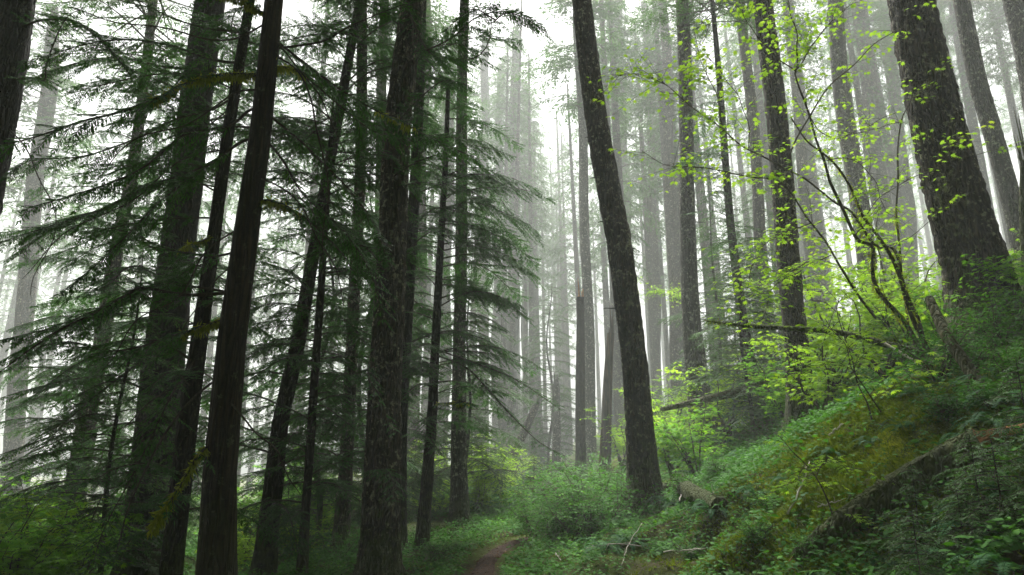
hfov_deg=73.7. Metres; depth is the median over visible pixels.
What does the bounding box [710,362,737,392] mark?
maple bush
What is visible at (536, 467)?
maple bush
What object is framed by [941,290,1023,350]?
shrub
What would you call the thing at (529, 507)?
shrub
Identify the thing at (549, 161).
fir tree
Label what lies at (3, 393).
fir tree
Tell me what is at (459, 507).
fir tree
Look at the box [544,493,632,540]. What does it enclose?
shrub
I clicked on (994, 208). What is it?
fir tree
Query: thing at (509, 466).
maple bush
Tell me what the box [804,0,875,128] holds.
fir tree
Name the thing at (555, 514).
shrub
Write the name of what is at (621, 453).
maple bush
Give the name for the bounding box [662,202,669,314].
fir tree
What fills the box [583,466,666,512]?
shrub
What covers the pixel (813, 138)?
fir tree
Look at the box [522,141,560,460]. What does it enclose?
fir tree
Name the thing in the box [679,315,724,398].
hemlock sapling
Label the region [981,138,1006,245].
fir tree
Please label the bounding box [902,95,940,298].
fir tree
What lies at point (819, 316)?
maple bush
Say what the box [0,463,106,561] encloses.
maple bush
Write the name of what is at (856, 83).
fir tree
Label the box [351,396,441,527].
hemlock sapling
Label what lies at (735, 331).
hemlock sapling
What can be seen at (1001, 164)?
fir tree
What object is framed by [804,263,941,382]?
maple bush
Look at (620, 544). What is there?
stick
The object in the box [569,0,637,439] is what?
fir tree
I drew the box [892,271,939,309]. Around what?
maple bush
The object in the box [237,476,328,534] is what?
maple bush
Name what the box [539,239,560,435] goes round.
fir tree
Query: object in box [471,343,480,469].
snag
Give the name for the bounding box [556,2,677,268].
fir tree
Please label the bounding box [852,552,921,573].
fern
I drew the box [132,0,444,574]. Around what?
fir tree
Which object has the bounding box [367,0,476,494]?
fir tree
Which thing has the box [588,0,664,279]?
fir tree
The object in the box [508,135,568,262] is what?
fir tree
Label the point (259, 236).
fir tree
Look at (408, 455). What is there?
maple bush
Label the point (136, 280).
fir tree
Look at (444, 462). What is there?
maple bush
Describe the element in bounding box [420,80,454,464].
fir tree
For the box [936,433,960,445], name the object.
fern
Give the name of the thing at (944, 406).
shrub
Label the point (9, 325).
fir tree
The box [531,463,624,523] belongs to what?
shrub
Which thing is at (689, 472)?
fern
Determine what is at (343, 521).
fir tree
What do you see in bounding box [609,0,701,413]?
fir tree
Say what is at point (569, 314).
fir tree
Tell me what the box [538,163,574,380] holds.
fir tree
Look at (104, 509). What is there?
hemlock sapling
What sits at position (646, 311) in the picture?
fir tree
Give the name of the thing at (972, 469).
hemlock sapling
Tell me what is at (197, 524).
hemlock sapling
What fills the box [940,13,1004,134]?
fir tree
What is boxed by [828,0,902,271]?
fir tree
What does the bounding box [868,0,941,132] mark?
fir tree
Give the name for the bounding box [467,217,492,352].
fir tree
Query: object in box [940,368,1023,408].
shrub
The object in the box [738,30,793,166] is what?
fir tree
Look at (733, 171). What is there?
fir tree
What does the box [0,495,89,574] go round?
maple bush
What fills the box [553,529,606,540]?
fern
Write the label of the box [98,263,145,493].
fir tree
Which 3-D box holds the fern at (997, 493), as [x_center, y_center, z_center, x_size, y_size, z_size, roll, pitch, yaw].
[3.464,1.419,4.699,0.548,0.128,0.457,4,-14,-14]
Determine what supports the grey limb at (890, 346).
on the ground
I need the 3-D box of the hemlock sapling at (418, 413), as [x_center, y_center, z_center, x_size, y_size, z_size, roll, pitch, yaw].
[-3.897,1.326,20.814,7.005,11.686,6.873,-7,-16,26]
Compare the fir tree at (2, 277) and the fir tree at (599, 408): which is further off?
the fir tree at (599, 408)
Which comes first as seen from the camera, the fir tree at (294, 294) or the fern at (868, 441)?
the fern at (868, 441)
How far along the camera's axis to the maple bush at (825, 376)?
11.39 m
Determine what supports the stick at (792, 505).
on the ground
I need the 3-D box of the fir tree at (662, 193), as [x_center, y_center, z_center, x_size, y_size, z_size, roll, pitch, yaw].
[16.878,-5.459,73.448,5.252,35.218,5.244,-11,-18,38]
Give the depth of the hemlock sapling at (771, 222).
29.37 m
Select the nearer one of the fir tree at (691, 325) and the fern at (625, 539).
the fern at (625, 539)
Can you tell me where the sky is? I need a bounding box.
[0,0,1023,476]
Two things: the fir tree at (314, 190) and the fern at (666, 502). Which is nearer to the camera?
the fern at (666, 502)
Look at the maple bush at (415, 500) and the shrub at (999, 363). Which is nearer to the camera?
the shrub at (999, 363)
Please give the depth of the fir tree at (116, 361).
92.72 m
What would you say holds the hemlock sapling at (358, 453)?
on the ground
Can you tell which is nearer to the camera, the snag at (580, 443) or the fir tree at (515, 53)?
the snag at (580, 443)
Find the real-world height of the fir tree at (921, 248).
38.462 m
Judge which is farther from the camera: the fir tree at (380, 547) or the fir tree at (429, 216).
the fir tree at (429, 216)
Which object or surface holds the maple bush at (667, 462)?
on the ground
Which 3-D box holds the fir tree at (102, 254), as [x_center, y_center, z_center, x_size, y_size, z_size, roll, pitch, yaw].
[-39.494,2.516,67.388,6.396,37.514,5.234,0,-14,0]
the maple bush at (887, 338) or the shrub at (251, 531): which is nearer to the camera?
the maple bush at (887, 338)
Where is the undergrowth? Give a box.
[35,297,942,566]
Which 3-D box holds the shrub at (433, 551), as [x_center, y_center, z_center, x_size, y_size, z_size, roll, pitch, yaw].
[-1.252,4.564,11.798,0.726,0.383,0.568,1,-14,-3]
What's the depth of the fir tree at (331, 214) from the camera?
55.01 m
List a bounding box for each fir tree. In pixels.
[0,0,110,510]
[0,0,144,294]
[0,0,286,521]
[0,0,329,574]
[0,0,350,574]
[0,0,485,574]
[0,112,75,478]
[0,157,14,258]
[0,163,26,353]
[0,181,54,389]
[0,241,18,388]
[0,285,41,425]
[4,223,52,387]
[22,127,94,505]
[22,151,83,486]
[51,243,89,485]
[53,195,107,481]
[85,127,146,289]
[91,139,144,339]
[92,242,135,493]
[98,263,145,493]
[109,62,170,492]
[114,195,159,494]
[118,306,144,432]
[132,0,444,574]
[189,226,228,347]
[191,204,206,306]
[192,83,249,506]
[195,151,237,450]
[211,35,301,497]
[213,241,228,355]
[224,174,273,274]
[239,0,467,554]
[245,180,293,492]
[246,270,264,420]
[258,184,304,486]
[270,1,352,494]
[273,236,302,465]
[279,0,553,574]
[283,0,523,554]
[288,179,337,268]
[289,100,348,283]
[296,0,457,465]
[314,176,348,477]
[328,280,357,477]
[329,162,374,363]
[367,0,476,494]
[409,37,496,476]
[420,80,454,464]
[426,87,467,464]
[427,194,450,355]
[436,0,503,535]
[439,244,454,375]
[450,145,499,464]
[454,25,537,452]
[467,40,535,462]
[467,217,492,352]
[471,160,502,453]
[474,62,527,459]
[475,27,545,468]
[479,0,545,449]
[491,168,528,429]
[501,76,559,458]
[507,53,559,467]
[507,234,521,422]
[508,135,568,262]
[508,139,549,463]
[510,0,634,470]
[518,124,559,341]
[519,96,557,463]
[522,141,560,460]
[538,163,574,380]
[539,84,608,317]
[539,188,575,454]
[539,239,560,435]
[540,133,580,454]
[543,112,581,454]
[551,266,575,342]
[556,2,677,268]
[568,187,601,378]
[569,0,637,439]
[569,144,634,432]
[572,0,676,524]
[578,244,600,295]
[580,198,609,433]
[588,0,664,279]
[591,104,645,299]
[595,0,652,199]
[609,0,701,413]
[613,0,709,414]
[620,23,665,402]
[623,0,806,419]
[628,0,704,398]
[631,128,661,406]
[632,225,644,305]
[635,79,671,400]
[637,0,704,223]
[640,101,669,305]
[644,96,663,202]
[655,0,735,372]
[661,241,669,403]
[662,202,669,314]
[662,225,669,313]
[673,0,748,465]
[678,26,734,369]
[693,17,743,365]
[707,2,759,337]
[712,9,785,357]
[716,1,790,350]
[716,84,752,290]
[725,0,851,348]
[729,185,753,322]
[730,134,767,251]
[734,28,800,238]
[735,0,777,371]
[736,140,770,268]
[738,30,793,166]
[739,114,766,216]
[752,0,818,445]
[780,0,837,327]
[780,54,825,341]
[788,100,829,163]
[789,5,846,322]
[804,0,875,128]
[807,0,905,298]
[815,0,898,298]
[817,49,858,328]
[821,19,873,225]
[824,183,850,338]
[828,0,879,332]
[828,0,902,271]
[834,118,870,219]
[846,0,917,286]
[866,182,879,285]
[868,0,920,291]
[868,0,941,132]
[887,0,1023,376]
[901,89,942,294]
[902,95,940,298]
[904,124,934,290]
[911,159,935,295]
[914,191,936,284]
[936,0,998,216]
[937,0,1018,260]
[940,9,980,47]
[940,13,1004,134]
[953,0,1019,273]
[972,0,1021,109]
[973,0,1015,74]
[973,0,1023,169]
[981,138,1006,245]
[990,185,1000,230]
[995,71,1023,150]
[1002,0,1023,113]
[1011,73,1023,133]
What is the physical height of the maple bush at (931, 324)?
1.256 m
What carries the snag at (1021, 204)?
on the ground
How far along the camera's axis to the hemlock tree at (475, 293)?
14.77 m
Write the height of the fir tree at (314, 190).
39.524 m
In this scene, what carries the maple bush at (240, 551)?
on the ground
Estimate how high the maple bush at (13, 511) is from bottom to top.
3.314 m
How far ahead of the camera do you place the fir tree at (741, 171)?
65.25 m
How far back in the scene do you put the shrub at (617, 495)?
12.22 m
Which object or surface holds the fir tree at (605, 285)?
on the ground
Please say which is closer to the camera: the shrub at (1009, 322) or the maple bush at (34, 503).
the shrub at (1009, 322)
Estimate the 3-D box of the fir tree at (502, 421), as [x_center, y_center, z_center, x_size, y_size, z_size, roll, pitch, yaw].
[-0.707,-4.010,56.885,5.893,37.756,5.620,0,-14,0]
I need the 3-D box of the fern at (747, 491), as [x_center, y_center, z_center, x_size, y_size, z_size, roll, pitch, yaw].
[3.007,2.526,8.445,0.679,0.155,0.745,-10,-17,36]
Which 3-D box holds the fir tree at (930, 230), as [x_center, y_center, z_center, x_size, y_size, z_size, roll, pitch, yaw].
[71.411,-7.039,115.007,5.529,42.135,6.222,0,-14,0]
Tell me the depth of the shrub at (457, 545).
12.35 m
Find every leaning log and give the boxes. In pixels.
[505,395,542,471]
[925,295,989,391]
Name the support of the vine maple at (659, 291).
on the ground
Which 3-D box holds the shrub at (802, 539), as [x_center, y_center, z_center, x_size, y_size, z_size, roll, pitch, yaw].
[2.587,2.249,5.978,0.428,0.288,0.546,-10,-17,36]
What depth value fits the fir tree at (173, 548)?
9.11 m
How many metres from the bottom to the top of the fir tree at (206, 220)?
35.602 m
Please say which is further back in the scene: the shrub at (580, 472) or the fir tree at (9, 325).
the fir tree at (9, 325)
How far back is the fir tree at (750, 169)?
94.06 m
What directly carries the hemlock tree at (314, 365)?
on the ground
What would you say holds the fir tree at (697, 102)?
on the ground
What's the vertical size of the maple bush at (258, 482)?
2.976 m
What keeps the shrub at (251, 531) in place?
on the ground
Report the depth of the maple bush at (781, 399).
13.58 m
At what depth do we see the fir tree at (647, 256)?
61.18 m
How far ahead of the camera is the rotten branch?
5.38 m
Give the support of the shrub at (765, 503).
on the ground
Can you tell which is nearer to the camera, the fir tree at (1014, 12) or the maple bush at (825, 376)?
the maple bush at (825, 376)
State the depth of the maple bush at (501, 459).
27.15 m
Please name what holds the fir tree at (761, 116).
on the ground
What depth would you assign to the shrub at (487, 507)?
17.22 m
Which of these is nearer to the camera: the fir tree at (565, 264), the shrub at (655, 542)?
the shrub at (655, 542)
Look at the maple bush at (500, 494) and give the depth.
19.68 m
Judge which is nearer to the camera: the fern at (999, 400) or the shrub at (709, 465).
the fern at (999, 400)
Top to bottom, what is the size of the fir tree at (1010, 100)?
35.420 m
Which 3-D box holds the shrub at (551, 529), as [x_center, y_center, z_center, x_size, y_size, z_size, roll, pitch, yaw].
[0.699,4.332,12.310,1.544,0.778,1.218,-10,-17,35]
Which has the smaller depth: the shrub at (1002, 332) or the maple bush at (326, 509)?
the shrub at (1002, 332)
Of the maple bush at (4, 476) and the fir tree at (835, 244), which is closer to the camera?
the maple bush at (4, 476)
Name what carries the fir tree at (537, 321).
on the ground
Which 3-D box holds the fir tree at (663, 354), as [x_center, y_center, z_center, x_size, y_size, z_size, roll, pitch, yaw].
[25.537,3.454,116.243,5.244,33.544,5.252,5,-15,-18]
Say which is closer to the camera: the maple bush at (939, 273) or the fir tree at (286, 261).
the maple bush at (939, 273)
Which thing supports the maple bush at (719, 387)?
on the ground
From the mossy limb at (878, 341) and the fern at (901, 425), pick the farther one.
the mossy limb at (878, 341)
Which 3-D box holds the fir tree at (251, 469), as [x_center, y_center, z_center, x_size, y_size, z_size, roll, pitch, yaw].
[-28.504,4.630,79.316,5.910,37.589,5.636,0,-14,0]
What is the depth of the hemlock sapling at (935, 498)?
5.08 m
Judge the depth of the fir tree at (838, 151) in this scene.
62.95 m
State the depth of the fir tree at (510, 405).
56.24 m
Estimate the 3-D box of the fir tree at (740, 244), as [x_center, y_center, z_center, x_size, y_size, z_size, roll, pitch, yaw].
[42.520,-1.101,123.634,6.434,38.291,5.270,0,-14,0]
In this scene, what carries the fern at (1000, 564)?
on the ground
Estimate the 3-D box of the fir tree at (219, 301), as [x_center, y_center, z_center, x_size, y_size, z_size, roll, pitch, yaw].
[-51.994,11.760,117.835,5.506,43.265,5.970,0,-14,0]
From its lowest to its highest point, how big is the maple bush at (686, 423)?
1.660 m
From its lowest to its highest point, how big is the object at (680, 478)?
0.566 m
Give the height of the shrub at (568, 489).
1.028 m
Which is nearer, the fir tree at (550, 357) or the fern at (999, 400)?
the fern at (999, 400)
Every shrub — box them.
[237,506,312,549]
[407,525,440,546]
[420,540,458,560]
[451,540,464,551]
[468,513,491,525]
[477,504,508,519]
[499,491,573,540]
[503,479,573,523]
[509,501,549,522]
[511,506,584,543]
[521,468,605,519]
[525,478,577,500]
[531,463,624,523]
[533,489,611,541]
[542,452,669,514]
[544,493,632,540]
[544,497,587,514]
[552,460,609,487]
[553,478,664,534]
[554,480,635,528]
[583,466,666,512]
[583,470,625,493]
[646,537,673,553]
[657,446,681,469]
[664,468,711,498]
[668,537,710,560]
[688,427,735,451]
[700,454,737,482]
[722,514,783,545]
[731,397,777,421]
[744,489,784,512]
[782,529,822,557]
[866,309,992,381]
[870,340,933,369]
[907,385,986,423]
[918,320,1023,368]
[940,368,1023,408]
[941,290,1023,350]
[962,334,1023,382]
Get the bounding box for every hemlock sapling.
[0,248,199,574]
[0,249,143,559]
[32,458,53,493]
[88,407,135,507]
[94,333,244,544]
[193,198,431,544]
[239,163,484,524]
[314,363,420,501]
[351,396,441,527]
[407,247,561,500]
[434,372,510,493]
[491,277,614,475]
[505,451,551,508]
[527,425,561,477]
[650,385,669,451]
[653,175,781,404]
[676,191,784,440]
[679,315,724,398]
[707,257,766,384]
[713,163,825,363]
[859,463,956,566]
[877,510,952,574]
[905,438,1023,566]
[905,484,996,574]
[931,423,1009,517]
[940,435,1023,573]
[970,359,1023,478]
[986,437,1023,543]
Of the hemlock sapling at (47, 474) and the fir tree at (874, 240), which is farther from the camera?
the fir tree at (874, 240)
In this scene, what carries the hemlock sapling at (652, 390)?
on the ground
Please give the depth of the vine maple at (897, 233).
9.31 m
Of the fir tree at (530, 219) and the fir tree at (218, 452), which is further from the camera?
the fir tree at (530, 219)
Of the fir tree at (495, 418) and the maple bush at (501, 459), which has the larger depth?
the fir tree at (495, 418)
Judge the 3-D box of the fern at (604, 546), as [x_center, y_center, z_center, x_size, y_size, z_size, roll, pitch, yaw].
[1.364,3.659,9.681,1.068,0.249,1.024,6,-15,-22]
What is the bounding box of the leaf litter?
[464,537,526,574]
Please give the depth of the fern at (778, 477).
7.95 m
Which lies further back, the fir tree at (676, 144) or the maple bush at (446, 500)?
the fir tree at (676, 144)
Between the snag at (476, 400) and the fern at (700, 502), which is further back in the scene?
the snag at (476, 400)
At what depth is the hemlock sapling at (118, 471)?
22.25 m
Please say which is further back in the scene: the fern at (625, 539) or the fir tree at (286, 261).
the fir tree at (286, 261)
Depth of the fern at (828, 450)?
7.41 m
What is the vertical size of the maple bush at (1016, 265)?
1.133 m
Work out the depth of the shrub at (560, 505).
14.24 m
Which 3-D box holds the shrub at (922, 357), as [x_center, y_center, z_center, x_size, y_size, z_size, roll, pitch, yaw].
[4.637,0.740,7.497,1.173,0.834,1.215,-10,-17,36]
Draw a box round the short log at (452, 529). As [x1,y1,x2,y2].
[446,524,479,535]
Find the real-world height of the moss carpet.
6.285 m
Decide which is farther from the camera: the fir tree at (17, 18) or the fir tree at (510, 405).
the fir tree at (510, 405)
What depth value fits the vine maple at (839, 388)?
7.15 m
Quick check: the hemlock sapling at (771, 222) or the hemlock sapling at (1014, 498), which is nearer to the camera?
the hemlock sapling at (1014, 498)
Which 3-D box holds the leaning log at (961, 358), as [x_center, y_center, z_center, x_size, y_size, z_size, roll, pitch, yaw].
[4.629,0.642,7.110,0.154,1.397,1.196,-3,-14,10]
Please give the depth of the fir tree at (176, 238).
13.23 m
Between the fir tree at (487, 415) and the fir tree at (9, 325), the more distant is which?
the fir tree at (487, 415)
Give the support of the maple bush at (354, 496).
on the ground
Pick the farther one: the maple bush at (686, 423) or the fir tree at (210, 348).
the fir tree at (210, 348)
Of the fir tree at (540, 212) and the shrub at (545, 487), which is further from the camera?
the fir tree at (540, 212)
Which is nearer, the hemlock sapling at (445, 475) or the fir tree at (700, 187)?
the hemlock sapling at (445, 475)
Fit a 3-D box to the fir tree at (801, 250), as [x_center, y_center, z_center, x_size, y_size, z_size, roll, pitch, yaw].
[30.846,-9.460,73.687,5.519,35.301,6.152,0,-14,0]
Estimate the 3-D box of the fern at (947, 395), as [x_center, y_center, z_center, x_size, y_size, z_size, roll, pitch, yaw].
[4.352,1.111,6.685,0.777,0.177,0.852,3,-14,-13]
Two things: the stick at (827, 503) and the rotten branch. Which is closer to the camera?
the rotten branch
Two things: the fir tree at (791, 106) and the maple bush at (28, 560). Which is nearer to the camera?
the maple bush at (28, 560)
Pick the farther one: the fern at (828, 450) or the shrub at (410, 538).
the shrub at (410, 538)
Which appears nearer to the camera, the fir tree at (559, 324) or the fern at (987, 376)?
the fern at (987, 376)
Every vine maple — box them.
[587,0,1022,350]
[637,276,780,358]
[751,272,953,419]
[758,427,896,530]
[791,23,954,338]
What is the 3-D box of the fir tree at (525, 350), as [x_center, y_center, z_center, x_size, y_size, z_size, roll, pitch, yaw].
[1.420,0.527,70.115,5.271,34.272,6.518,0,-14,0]
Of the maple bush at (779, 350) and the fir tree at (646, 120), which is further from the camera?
the fir tree at (646, 120)
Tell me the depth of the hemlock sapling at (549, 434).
39.61 m
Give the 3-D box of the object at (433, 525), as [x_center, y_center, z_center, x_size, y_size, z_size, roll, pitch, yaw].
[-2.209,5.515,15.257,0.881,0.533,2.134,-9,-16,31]
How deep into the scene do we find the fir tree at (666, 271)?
106.92 m
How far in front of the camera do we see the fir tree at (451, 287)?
102.47 m
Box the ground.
[30,312,1023,574]
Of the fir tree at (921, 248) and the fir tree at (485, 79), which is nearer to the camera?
the fir tree at (485, 79)
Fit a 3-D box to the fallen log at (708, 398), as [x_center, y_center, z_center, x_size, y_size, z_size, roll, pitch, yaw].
[4.825,2.451,15.652,0.419,0.629,3.405,11,-18,-37]
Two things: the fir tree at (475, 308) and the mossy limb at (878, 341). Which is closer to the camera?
the mossy limb at (878, 341)
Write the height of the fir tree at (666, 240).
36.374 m
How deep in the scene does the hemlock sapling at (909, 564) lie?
4.32 m
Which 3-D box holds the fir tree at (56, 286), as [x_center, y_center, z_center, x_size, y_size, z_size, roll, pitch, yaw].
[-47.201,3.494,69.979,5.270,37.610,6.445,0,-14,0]
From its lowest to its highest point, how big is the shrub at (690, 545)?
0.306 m
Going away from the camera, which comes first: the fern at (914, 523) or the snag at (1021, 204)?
the fern at (914, 523)
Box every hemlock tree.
[197,94,429,574]
[344,87,567,550]
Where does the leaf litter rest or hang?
on the path
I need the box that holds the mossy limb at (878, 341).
[705,318,932,356]
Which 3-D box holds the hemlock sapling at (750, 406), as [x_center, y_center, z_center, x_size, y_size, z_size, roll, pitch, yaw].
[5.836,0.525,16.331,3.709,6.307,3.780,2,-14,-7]
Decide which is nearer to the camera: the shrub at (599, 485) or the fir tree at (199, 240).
the shrub at (599, 485)
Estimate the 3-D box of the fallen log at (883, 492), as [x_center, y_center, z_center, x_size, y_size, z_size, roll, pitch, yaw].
[3.189,1.812,5.755,1.705,1.250,0.381,-6,-15,22]
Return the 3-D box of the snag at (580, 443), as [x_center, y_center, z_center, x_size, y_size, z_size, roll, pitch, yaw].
[2.545,3.390,25.940,0.572,7.793,0.561,0,-14,0]
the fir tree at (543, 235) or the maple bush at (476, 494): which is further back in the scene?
the fir tree at (543, 235)
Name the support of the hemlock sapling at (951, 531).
on the ground
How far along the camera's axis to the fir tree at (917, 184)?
64.54 m
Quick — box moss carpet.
[239,343,1023,574]
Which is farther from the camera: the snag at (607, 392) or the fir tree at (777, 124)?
the snag at (607, 392)
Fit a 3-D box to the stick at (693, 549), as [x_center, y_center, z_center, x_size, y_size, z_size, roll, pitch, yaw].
[2.024,3.000,7.782,0.237,0.270,1.755,0,-14,0]
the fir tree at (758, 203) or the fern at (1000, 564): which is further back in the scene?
the fir tree at (758, 203)
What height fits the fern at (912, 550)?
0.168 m
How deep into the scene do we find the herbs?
9.19 m
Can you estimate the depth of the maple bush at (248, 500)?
17.11 m
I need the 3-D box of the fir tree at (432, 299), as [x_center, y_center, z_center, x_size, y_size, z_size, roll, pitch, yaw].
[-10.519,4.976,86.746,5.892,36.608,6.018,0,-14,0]
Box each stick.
[589,543,641,548]
[621,523,641,565]
[663,544,705,553]
[787,461,809,513]
[814,498,844,507]
[828,420,843,435]
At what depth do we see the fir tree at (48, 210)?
71.70 m
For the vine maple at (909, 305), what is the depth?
8.43 m
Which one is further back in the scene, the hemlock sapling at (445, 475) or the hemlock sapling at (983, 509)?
the hemlock sapling at (445, 475)
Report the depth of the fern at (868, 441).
7.12 m
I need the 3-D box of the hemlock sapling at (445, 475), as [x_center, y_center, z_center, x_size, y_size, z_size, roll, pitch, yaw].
[-0.892,2.357,19.777,4.729,8.040,4.820,-5,-15,20]
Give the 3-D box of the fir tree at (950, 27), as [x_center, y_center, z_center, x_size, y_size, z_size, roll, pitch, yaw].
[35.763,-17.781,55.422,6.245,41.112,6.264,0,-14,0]
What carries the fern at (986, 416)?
on the ground
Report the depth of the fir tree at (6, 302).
108.54 m
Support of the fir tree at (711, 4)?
on the ground
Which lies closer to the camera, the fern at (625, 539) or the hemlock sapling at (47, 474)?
the fern at (625, 539)
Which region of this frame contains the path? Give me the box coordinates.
[469,532,558,574]
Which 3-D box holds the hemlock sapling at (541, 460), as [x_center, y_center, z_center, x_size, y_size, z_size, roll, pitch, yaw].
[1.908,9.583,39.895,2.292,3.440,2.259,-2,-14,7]
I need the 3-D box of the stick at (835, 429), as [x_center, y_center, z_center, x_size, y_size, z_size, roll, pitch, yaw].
[3.621,1.571,7.623,0.168,0.172,0.099,-3,-14,11]
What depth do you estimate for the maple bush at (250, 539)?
13.81 m
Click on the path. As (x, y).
(492, 559)
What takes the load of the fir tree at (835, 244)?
on the ground
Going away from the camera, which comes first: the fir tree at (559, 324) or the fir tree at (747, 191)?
the fir tree at (747, 191)
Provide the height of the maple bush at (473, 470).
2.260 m
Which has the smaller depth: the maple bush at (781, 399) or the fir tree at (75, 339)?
the maple bush at (781, 399)
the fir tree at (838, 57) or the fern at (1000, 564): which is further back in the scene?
the fir tree at (838, 57)
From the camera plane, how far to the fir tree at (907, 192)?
57.05 m
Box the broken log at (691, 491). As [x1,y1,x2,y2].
[673,478,727,514]
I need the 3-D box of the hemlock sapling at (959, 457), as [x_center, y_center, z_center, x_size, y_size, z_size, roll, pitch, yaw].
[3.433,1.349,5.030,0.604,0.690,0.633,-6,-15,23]
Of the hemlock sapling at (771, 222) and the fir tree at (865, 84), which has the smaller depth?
the hemlock sapling at (771, 222)
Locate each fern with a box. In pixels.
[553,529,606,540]
[568,534,634,557]
[605,533,650,549]
[644,494,687,510]
[676,468,698,476]
[681,499,729,516]
[707,434,744,444]
[723,450,763,460]
[725,485,769,498]
[761,473,787,483]
[808,446,847,456]
[852,435,880,445]
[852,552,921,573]
[876,419,928,432]
[882,383,938,400]
[888,540,967,564]
[890,515,936,527]
[908,390,985,408]
[916,514,1022,551]
[930,496,990,517]
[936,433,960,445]
[940,546,1023,574]
[947,367,998,388]
[949,407,1023,431]
[956,388,1023,411]
[970,484,1023,503]
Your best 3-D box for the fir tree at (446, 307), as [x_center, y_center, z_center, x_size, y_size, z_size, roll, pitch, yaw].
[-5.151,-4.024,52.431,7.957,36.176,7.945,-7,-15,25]
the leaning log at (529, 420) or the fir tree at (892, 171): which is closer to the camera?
the leaning log at (529, 420)
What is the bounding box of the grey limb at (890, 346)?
[884,342,935,377]
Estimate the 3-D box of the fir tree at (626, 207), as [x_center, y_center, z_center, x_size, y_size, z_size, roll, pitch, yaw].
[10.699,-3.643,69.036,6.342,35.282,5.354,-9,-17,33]
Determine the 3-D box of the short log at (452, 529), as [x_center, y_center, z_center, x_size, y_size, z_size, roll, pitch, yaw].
[-1.078,5.359,15.103,0.783,0.262,0.159,4,-14,-14]
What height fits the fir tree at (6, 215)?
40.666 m
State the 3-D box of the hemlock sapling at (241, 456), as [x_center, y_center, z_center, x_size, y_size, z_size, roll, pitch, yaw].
[-5.068,2.030,18.621,5.977,9.972,5.865,4,-15,-16]
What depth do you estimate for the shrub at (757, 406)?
16.77 m
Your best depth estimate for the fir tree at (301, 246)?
71.09 m
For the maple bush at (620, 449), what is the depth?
23.36 m
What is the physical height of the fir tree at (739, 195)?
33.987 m
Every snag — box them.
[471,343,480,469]
[551,370,560,480]
[574,281,587,479]
[598,300,613,477]
[1013,107,1023,290]
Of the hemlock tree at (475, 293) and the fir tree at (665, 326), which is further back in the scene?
the fir tree at (665, 326)
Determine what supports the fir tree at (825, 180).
on the ground
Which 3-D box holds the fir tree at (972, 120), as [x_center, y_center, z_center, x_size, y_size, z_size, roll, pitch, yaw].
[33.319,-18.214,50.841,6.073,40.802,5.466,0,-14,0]
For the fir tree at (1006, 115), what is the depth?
80.74 m
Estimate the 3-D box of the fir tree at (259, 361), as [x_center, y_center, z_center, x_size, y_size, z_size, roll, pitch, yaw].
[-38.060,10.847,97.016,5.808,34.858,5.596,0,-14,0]
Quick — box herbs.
[87,298,1023,574]
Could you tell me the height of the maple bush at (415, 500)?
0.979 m
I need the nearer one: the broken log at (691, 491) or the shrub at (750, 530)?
the shrub at (750, 530)
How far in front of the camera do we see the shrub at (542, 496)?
14.67 m
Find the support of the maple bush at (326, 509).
on the ground
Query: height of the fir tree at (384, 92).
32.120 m
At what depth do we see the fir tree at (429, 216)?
60.68 m
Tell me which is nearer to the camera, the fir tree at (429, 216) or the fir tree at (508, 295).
the fir tree at (429, 216)
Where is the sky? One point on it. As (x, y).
(559, 32)
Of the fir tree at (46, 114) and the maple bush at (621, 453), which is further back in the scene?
the fir tree at (46, 114)
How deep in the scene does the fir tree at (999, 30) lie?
50.17 m
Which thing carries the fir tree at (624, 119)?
on the ground
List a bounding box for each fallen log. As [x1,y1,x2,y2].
[660,377,784,411]
[788,426,1000,570]
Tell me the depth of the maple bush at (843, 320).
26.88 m
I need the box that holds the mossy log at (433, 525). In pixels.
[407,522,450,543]
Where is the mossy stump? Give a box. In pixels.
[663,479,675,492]
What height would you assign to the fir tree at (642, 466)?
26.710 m
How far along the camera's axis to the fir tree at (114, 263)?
19.65 m
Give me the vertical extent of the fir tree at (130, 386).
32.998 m
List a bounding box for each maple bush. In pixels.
[0,452,101,535]
[0,462,18,517]
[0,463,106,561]
[0,474,45,536]
[0,474,106,574]
[0,477,151,574]
[0,493,127,574]
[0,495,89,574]
[0,499,141,574]
[16,477,118,574]
[195,534,254,570]
[197,476,264,537]
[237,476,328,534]
[237,507,258,566]
[238,456,302,524]
[279,503,333,557]
[284,447,354,517]
[297,493,334,529]
[325,471,356,511]
[353,440,424,486]
[409,439,450,483]
[409,488,442,511]
[432,478,470,513]
[467,433,525,498]
[468,460,511,511]
[469,438,539,498]
[470,462,536,506]
[484,445,539,485]
[528,457,550,472]
[579,406,655,469]
[612,375,688,431]
[612,429,625,455]
[623,394,677,420]
[650,391,727,479]
[652,400,688,447]
[654,391,746,475]
[656,349,763,443]
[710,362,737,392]
[738,347,823,420]
[744,306,882,415]
[766,338,784,360]
[769,254,935,397]
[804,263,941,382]
[819,269,942,366]
[822,206,942,332]
[824,309,858,329]
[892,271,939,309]
[894,277,943,347]
[908,228,1019,292]
[941,251,1023,327]
[1010,249,1020,278]
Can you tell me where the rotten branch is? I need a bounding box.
[981,423,1023,439]
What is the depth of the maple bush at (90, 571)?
13.90 m
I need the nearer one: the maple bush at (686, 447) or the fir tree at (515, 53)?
the maple bush at (686, 447)
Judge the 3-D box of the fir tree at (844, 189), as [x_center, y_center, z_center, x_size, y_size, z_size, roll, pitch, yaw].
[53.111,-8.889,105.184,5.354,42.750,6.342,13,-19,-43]
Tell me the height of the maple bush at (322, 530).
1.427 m
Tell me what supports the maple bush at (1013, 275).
on the ground
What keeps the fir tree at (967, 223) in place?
on the ground

